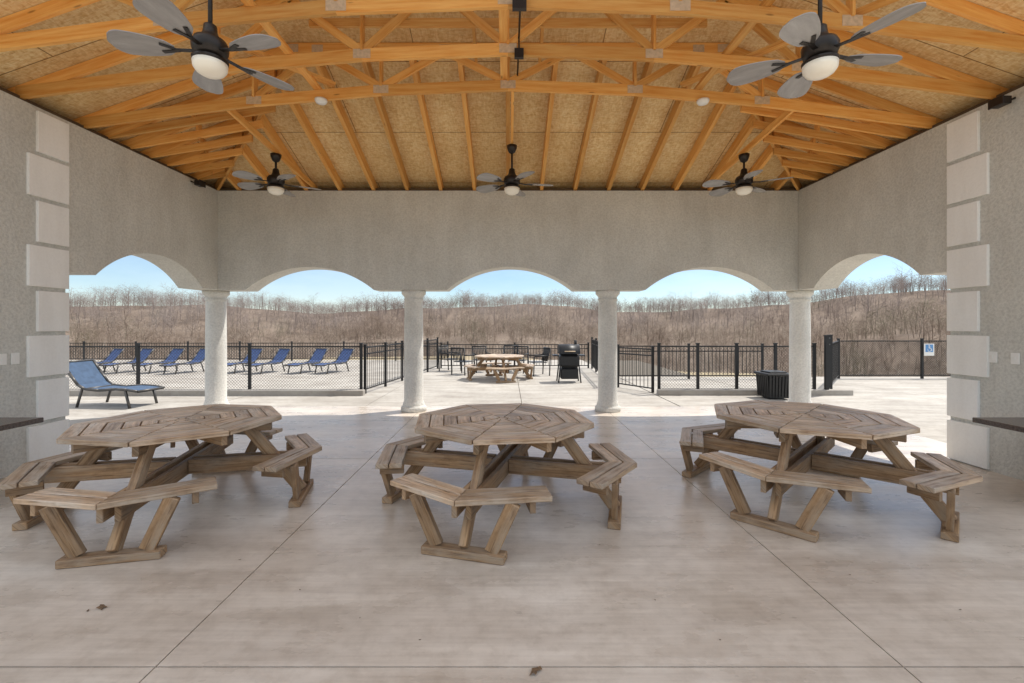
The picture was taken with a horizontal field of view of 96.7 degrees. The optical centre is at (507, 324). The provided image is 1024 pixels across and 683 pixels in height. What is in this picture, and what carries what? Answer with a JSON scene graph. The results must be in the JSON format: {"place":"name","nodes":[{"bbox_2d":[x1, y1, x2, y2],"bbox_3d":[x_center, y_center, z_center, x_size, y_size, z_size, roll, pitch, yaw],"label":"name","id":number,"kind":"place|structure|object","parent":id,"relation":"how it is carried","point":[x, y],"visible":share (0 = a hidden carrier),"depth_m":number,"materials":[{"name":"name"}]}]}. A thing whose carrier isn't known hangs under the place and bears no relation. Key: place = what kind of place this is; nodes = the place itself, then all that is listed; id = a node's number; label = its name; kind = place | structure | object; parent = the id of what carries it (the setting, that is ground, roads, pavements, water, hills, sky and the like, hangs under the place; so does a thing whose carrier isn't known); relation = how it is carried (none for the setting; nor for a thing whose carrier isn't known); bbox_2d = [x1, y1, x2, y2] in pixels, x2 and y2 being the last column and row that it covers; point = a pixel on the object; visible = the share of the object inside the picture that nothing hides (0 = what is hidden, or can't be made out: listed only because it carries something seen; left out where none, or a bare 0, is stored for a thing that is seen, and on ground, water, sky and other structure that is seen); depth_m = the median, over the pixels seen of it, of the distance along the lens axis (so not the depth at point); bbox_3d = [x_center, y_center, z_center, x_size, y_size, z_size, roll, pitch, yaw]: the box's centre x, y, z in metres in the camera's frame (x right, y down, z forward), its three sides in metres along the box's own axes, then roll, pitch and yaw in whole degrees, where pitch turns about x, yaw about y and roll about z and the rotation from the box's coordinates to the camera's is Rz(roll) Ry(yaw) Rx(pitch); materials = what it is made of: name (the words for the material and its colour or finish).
{"place":"outdoors","nodes":[
{"label":"outdoors","id":0,"kind":"place"},
{"bbox_2d":[65,255,948,313],"label":"sky","id":1,"kind":"structure","parent":0,"point":[328,285],"materials":[{"name":"blue"}]},
{"bbox_2d":[65,360,950,442],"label":"patio ground","id":2,"kind":"structure","parent":0,"point":[920,403],"depth_m":11.03,"materials":[{"name":"concrete"}]},
{"bbox_2d":[97,348,123,370],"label":"lounge chair","id":3,"kind":"object","parent":2,"relation":"on","point":[112,356],"visible":0.36,"depth_m":16.02,"materials":[{"name":"blue fabric"}]},
{"bbox_2d":[67,359,164,408],"bbox_3d":[-7.911,1.166,9.143,1.661,0.907,0.652,0,0,6],"label":"lounge chair","id":4,"kind":"object","parent":2,"relation":"on","point":[87,375],"visible":0.94,"depth_m":9.16,"materials":[{"name":"blue fabric"}]},
{"bbox_2d":[99,348,153,373],"bbox_3d":[-13.042,1.224,15.602,0.567,0.789,1.445,0,0,13],"label":"lounge chair","id":5,"kind":"object","parent":2,"relation":"on","point":[132,360],"visible":0.55,"depth_m":15.97,"materials":[{"name":"blue fabric"}]},
{"bbox_2d":[133,348,184,373],"bbox_3d":[-11.946,1.224,15.604,0.567,0.789,1.445,0,0,14],"label":"lounge chair","id":6,"kind":"object","parent":2,"relation":"on","point":[167,358],"visible":0.61,"depth_m":16.03,"materials":[{"name":"blue fabric"}]},
{"bbox_2d":[159,348,204,373],"bbox_3d":[-10.921,1.224,15.453,0.567,0.789,1.445,0,0,18],"label":"lounge chair","id":7,"kind":"object","parent":2,"relation":"on","point":[189,362],"visible":0.6,"depth_m":15.73,"materials":[{"name":"blue fabric"}]},
{"bbox_2d":[69,389,364,395],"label":"kerb","id":8,"kind":"structure","parent":2,"relation":"on","point":[263,392],"depth_m":10.35,"materials":[{"name":"concrete"}]},
{"bbox_2d":[65,343,362,388],"bbox_3d":[-11.210,1.017,10.600,15.652,1.190,0.072,0,0,0],"label":"fence","id":9,"kind":"object","parent":8,"relation":"on","point":[249,365],"visible":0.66,"depth_m":10.60,"materials":[{"name":"black metal"}]},
{"bbox_2d":[227,348,262,372],"bbox_3d":[-9.168,1.224,15.633,0.567,0.789,1.445,0,0,13],"label":"lounge chair","id":10,"kind":"object","parent":2,"relation":"on","point":[247,358],"visible":0.47,"depth_m":16.04,"materials":[{"name":"blue fabric"}]},
{"bbox_2d":[69,341,448,360],"bbox_3d":[-14.350,1.172,20.400,23.372,0.880,0.072,0,0,0],"label":"fence","id":11,"kind":"object","parent":2,"relation":"on","point":[245,350],"visible":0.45,"depth_m":20.39,"materials":[{"name":"black metal"}]},
{"bbox_2d":[245,348,290,373],"bbox_3d":[-8.145,1.224,15.493,0.567,0.789,1.445,0,0,19],"label":"lounge chair","id":12,"kind":"object","parent":2,"relation":"on","point":[275,359],"visible":0.63,"depth_m":15.90,"materials":[{"name":"blue fabric"}]},
{"bbox_2d":[284,348,327,373],"bbox_3d":[-6.877,1.224,15.570,0.567,0.789,1.445,0,0,20],"label":"lounge chair","id":13,"kind":"object","parent":2,"relation":"on","point":[311,359],"visible":0.57,"depth_m":15.97,"materials":[{"name":"blue fabric"}]},
{"bbox_2d":[311,348,354,373],"bbox_3d":[-5.955,1.224,15.550,0.567,0.789,1.445,0,0,23],"label":"lounge chair","id":14,"kind":"object","parent":2,"relation":"on","point":[338,359],"visible":0.73,"depth_m":15.93,"materials":[{"name":"blue fabric"}]},
{"bbox_2d":[363,337,438,393],"bbox_3d":[-2.980,1.032,13.750,0.080,1.160,6.228,0,0,7],"label":"fence","id":15,"kind":"object","parent":2,"relation":"on","point":[385,362],"visible":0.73,"depth_m":12.06,"materials":[{"name":"black metal"}]},
{"bbox_2d":[438,345,460,371],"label":"patio chair","id":16,"kind":"object","parent":2,"relation":"on","point":[443,347],"visible":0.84,"depth_m":15.98,"materials":[{"name":"black metal"}]},
{"bbox_2d":[451,347,474,375],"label":"patio chair","id":17,"kind":"object","parent":2,"relation":"on","point":[458,354],"visible":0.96,"depth_m":14.69,"materials":[{"name":"black metal"}]},
{"bbox_2d":[472,345,491,372],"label":"patio chair","id":18,"kind":"object","parent":2,"relation":"on","point":[473,352],"visible":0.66,"depth_m":15.83,"materials":[{"name":"black metal"}]},
{"bbox_2d":[464,354,533,382],"bbox_3d":[-0.250,1.261,13.600,1.983,0.699,1.983,0,0,33],"label":"picnic table","id":19,"kind":"object","parent":2,"relation":"on","point":[495,366],"visible":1,"depth_m":13.40,"materials":[{"name":"brown wood"}]},
{"bbox_2d":[503,345,518,371],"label":"patio chair","id":20,"kind":"object","parent":2,"relation":"on","point":[510,350],"visible":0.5,"depth_m":16.30,"materials":[{"name":"black metal"}]},
{"bbox_2d":[440,342,588,367],"bbox_3d":[0.250,1.132,17.000,5.572,0.960,0.072,0,0,0],"label":"fence","id":21,"kind":"object","parent":2,"relation":"on","point":[554,348],"visible":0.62,"depth_m":16.99,"materials":[{"name":"black metal"}]},
{"bbox_2d":[508,346,528,373],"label":"patio chair","id":22,"kind":"object","parent":2,"relation":"on","point":[523,359],"visible":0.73,"depth_m":15.62,"materials":[{"name":"black metal"}]},
{"bbox_2d":[527,347,550,375],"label":"patio chair","id":23,"kind":"object","parent":2,"relation":"on","point":[545,356],"visible":0.96,"depth_m":14.59,"materials":[{"name":"black metal"}]},
{"bbox_2d":[552,340,584,382],"bbox_3d":[1.710,1.023,12.884,0.900,1.182,0.572,0,0,0],"label":"barbecue grill","id":24,"kind":"object","parent":2,"relation":"on","point":[569,355],"visible":1,"depth_m":12.70,"materials":[{"name":"metal"}]},
{"bbox_2d":[591,337,597,371],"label":"fence","id":25,"kind":"object","parent":2,"relation":"on","point":[594,354],"visible":0.36,"depth_m":15.96,"materials":[{"name":"black metal"}]},
{"bbox_2d":[617,344,654,392],"bbox_3d":[3.150,1.057,11.325,0.099,1.110,1.223,0,0,-32],"label":"fence","id":26,"kind":"object","parent":2,"relation":"on","point":[652,367],"visible":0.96,"depth_m":11.21,"materials":[{"name":"black metal"}]},
{"bbox_2d":[619,343,763,378],"bbox_3d":[5.400,1.082,13.600,4.472,1.060,0.072,0,0,0],"label":"fence","id":27,"kind":"object","parent":2,"relation":"on","point":[688,351],"visible":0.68,"depth_m":13.59,"materials":[{"name":"black metal"}]},
{"bbox_2d":[657,389,852,395],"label":"kerb","id":28,"kind":"structure","parent":2,"relation":"on","point":[738,392],"depth_m":10.40,"materials":[{"name":"concrete"}]},
{"bbox_2d":[657,343,816,388],"bbox_3d":[5.375,1.017,10.700,3.722,1.190,0.072,0,0,0],"label":"fence","id":29,"kind":"object","parent":28,"relation":"on","point":[736,346],"visible":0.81,"depth_m":10.70,"materials":[{"name":"black metal"}]},
{"bbox_2d":[754,370,788,397],"bbox_3d":[5.860,1.298,10.050,0.577,0.570,0.577,0,0,0],"label":"trash bin","id":30,"kind":"object","parent":2,"relation":"on","point":[772,383],"visible":0.93,"depth_m":9.83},
{"bbox_2d":[823,335,832,389],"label":"fence","id":31,"kind":"object","parent":2,"relation":"on","point":[828,362],"visible":0.93,"depth_m":10.52,"materials":[{"name":"black metal"}]},
{"bbox_2d":[833,338,950,381],"bbox_3d":[13.682,1.007,13.424,12.559,1.210,2.180,0,0,-12],"label":"fence","id":32,"kind":"object","parent":2,"relation":"on","point":[836,360],"visible":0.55,"depth_m":13.70,"materials":[{"name":"black metal"}]},
{"bbox_2d":[924,344,933,355],"bbox_3d":[12.620,0.740,13.633,0.300,0.360,0.025,0,0,0],"label":"parking sign","id":33,"kind":"object","parent":32,"relation":"attached to","point":[928,349],"visible":1,"depth_m":13.63,"materials":[{"name":"white plastic"}]},
{"bbox_2d":[65,290,950,376],"bbox_3d":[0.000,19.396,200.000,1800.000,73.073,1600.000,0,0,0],"label":"ground","id":34,"kind":"structure","parent":0,"point":[503,339],"depth_m":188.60,"materials":[{"name":"brown plant"}]},
{"bbox_2d":[69,335,108,359],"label":"bare tree","id":35,"kind":"object","parent":34,"relation":"on","point":[93,351],"visible":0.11,"depth_m":56.49,"materials":[{"name":"brown plant"}]},
{"bbox_2d":[227,317,299,359],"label":"bare tree","id":36,"kind":"object","parent":34,"relation":"on","point":[251,339],"visible":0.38,"depth_m":58.43,"materials":[{"name":"brown plant"}]},
{"bbox_2d":[358,329,400,356],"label":"bare tree","id":37,"kind":"object","parent":34,"relation":"on","point":[374,347],"visible":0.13,"depth_m":75.04,"materials":[{"name":"brown plant"}]},
{"bbox_2d":[481,330,520,353],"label":"bare tree","id":38,"kind":"object","parent":34,"relation":"on","point":[497,343],"visible":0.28,"depth_m":75.69,"materials":[{"name":"brown plant"}]},
{"bbox_2d":[68,264,950,338],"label":"distant woodland","id":39,"kind":"object","parent":34,"relation":"on","point":[675,304],"visible":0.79,"depth_m":220.84,"materials":[{"name":"brown plant"}]},
{"bbox_2d":[153,330,949,376],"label":"woodland","id":40,"kind":"object","parent":34,"relation":"on","point":[715,369],"visible":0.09,"depth_m":94.82,"materials":[{"name":"brown plant"}]},
{"bbox_2d":[655,342,703,371],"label":"bare tree","id":41,"kind":"object","parent":34,"relation":"on","point":[686,359],"visible":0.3,"depth_m":59.33,"materials":[{"name":"brown plant"}]},
{"bbox_2d":[695,329,772,372],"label":"bare tree","id":42,"kind":"object","parent":34,"relation":"on","point":[739,355],"visible":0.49,"depth_m":65.26,"materials":[{"name":"brown plant"}]},
{"bbox_2d":[724,349,768,372],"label":"bare tree","id":43,"kind":"object","parent":34,"relation":"on","point":[754,365],"visible":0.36,"depth_m":51.26,"materials":[{"name":"brown plant"}]},
{"bbox_2d":[841,349,912,376],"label":"bare tree","id":44,"kind":"object","parent":34,"relation":"on","point":[859,364],"visible":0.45,"depth_m":51.88,"materials":[{"name":"brown plant"}]},
{"bbox_2d":[858,331,947,376],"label":"bare tree","id":45,"kind":"object","parent":34,"relation":"on","point":[919,357],"visible":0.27,"depth_m":59.26,"materials":[{"name":"brown plant"}]},
{"bbox_2d":[883,357,942,376],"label":"bare tree","id":46,"kind":"object","parent":34,"relation":"on","point":[916,367],"visible":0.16,"depth_m":44.14,"materials":[{"name":"brown plant"}]},
{"bbox_2d":[0,0,1023,480],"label":"pavilion","id":47,"kind":"structure","parent":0,"point":[430,110],"depth_m":6.05,"materials":[{"name":"grey paint"}]},
{"bbox_2d":[0,353,6,364],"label":"wall switch","id":48,"kind":"object","parent":47,"relation":"attached to","point":[3,359],"depth_m":4.76,"materials":[{"name":"white plastic"}]},
{"bbox_2d":[11,353,19,363],"bbox_3d":[-5.283,0.360,4.880,0.024,0.120,0.080,0,0,0],"label":"wall switch","id":49,"kind":"object","parent":47,"relation":"attached to","point":[15,358],"depth_m":4.88,"materials":[{"name":"white plastic"}]},
{"bbox_2d":[0,417,43,430],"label":"counter","id":50,"kind":"object","parent":47,"relation":"attached to","point":[6,423],"visible":1,"depth_m":4.08,"materials":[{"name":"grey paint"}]},
{"bbox_2d":[190,179,205,187],"bbox_3d":[-5.194,-2.360,7.600,0.199,0.100,0.160,0,0,0],"label":"flood light","id":51,"kind":"object","parent":47,"relation":"attached to","point":[199,183],"visible":1,"depth_m":7.57,"materials":[{"name":"brown metal"}]},
{"bbox_2d":[106,0,293,93],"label":"ceiling fan","id":52,"kind":"object","parent":47,"relation":"hanging from","point":[210,50],"visible":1,"depth_m":3.39,"materials":[{"name":"grey metal"}]},
{"bbox_2d":[232,153,320,196],"bbox_3d":[-3.523,-2.313,7.022,1.197,0.617,1.243,0,0,-25],"label":"ceiling fan","id":53,"kind":"object","parent":47,"relation":"hanging from","point":[275,180],"visible":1,"depth_m":6.93,"materials":[{"name":"grey metal"}]},
{"bbox_2d":[315,96,326,104],"bbox_3d":[-2.350,-2.809,5.720,0.150,0.050,0.150,0,0,0],"label":"ceiling light","id":54,"kind":"object","parent":47,"relation":"attached to","point":[320,100],"visible":1,"depth_m":5.68,"materials":[{"name":"white plastic"}]},
{"bbox_2d":[476,144,553,195],"bbox_3d":[0.111,-2.380,7.005,1.197,0.751,1.243,0,0,-5],"label":"ceiling fan","id":55,"kind":"object","parent":47,"relation":"hanging from","point":[512,179],"visible":1,"depth_m":6.93,"materials":[{"name":"brown metal"}]},
{"bbox_2d":[512,0,526,75],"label":"electrical conduit","id":56,"kind":"object","parent":47,"relation":"attached to","point":[519,6],"visible":1,"depth_m":4.70,"materials":[{"name":"brown metal"}]},
{"bbox_2d":[696,97,708,105],"bbox_3d":[2.450,-2.801,5.720,0.150,0.050,0.150,0,0,0],"label":"ceiling light","id":57,"kind":"object","parent":47,"relation":"attached to","point":[703,101],"visible":1,"depth_m":5.68,"materials":[{"name":"white plastic"}]},
{"bbox_2d":[702,153,793,196],"bbox_3d":[3.669,-2.311,7.033,1.197,0.613,1.243,0,0,-40],"label":"ceiling fan","id":58,"kind":"object","parent":47,"relation":"hanging from","point":[744,181],"visible":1,"depth_m":6.95,"materials":[{"name":"brown metal"}]},
{"bbox_2d":[726,0,925,98],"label":"ceiling fan","id":59,"kind":"object","parent":47,"relation":"hanging from","point":[814,39],"visible":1,"depth_m":3.44,"materials":[{"name":"grey metal"}]},
{"bbox_2d":[988,351,996,362],"bbox_3d":[5.283,0.350,4.960,0.024,0.120,0.090,0,0,0],"label":"wall switch","id":60,"kind":"object","parent":47,"relation":"attached to","point":[992,357],"depth_m":4.96,"materials":[{"name":"white plastic"}]},
{"bbox_2d":[972,417,1023,432],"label":"counter","id":61,"kind":"object","parent":47,"relation":"attached to","point":[1013,423],"visible":1,"depth_m":4.04,"materials":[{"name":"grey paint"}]},
{"bbox_2d":[988,94,1015,109],"bbox_3d":[5.194,-2.330,4.760,0.199,0.100,0.160,0,0,0],"label":"flood light","id":62,"kind":"object","parent":47,"relation":"attached to","point":[1000,101],"visible":1,"depth_m":4.73,"materials":[{"name":"brown metal"}]},
{"bbox_2d":[1011,353,1019,364],"bbox_3d":[5.283,0.350,4.740,0.024,0.120,0.080,0,0,0],"label":"wall switch","id":63,"kind":"object","parent":47,"relation":"attached to","point":[1015,358],"depth_m":4.73,"materials":[{"name":"white plastic"}]},
{"bbox_2d":[0,406,1023,682],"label":"pavilion floor","id":64,"kind":"structure","parent":0,"point":[250,576],"depth_m":2.83,"materials":[{"name":"concrete"}]},
{"bbox_2d":[96,604,107,609],"bbox_3d":[-2.301,1.592,2.575,0.066,0.009,0.043,0,0,17],"label":"fallen leaf","id":65,"kind":"object","parent":64,"relation":"on","point":[101,606],"visible":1,"depth_m":2.57,"materials":[{"name":"brown plant"}]},
{"bbox_2d":[0,404,321,568],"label":"picnic table","id":66,"kind":"object","parent":64,"relation":"on","point":[144,434],"visible":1,"depth_m":3.63,"materials":[{"name":"brown wood"}]},
{"bbox_2d":[375,403,636,564],"bbox_3d":[-0.050,1.218,4.100,2.155,0.760,2.155,0,0,-30],"label":"picnic table","id":67,"kind":"object","parent":64,"relation":"on","point":[520,429],"visible":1,"depth_m":3.70,"materials":[{"name":"brown wood"}]},
{"bbox_2d":[529,666,541,675],"bbox_3d":[0.124,1.591,2.096,0.044,0.012,0.078,0,0,40],"label":"fallen leaf","id":68,"kind":"object","parent":64,"relation":"on","point":[535,670],"visible":1,"depth_m":2.10,"materials":[{"name":"brown plant"}]},
{"bbox_2d":[679,400,982,542],"bbox_3d":[2.780,1.218,4.280,2.155,0.760,2.155,0,0,0],"label":"picnic table","id":69,"kind":"object","parent":64,"relation":"on","point":[863,432],"visible":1,"depth_m":3.81,"materials":[{"name":"brown wood"}]}
]}

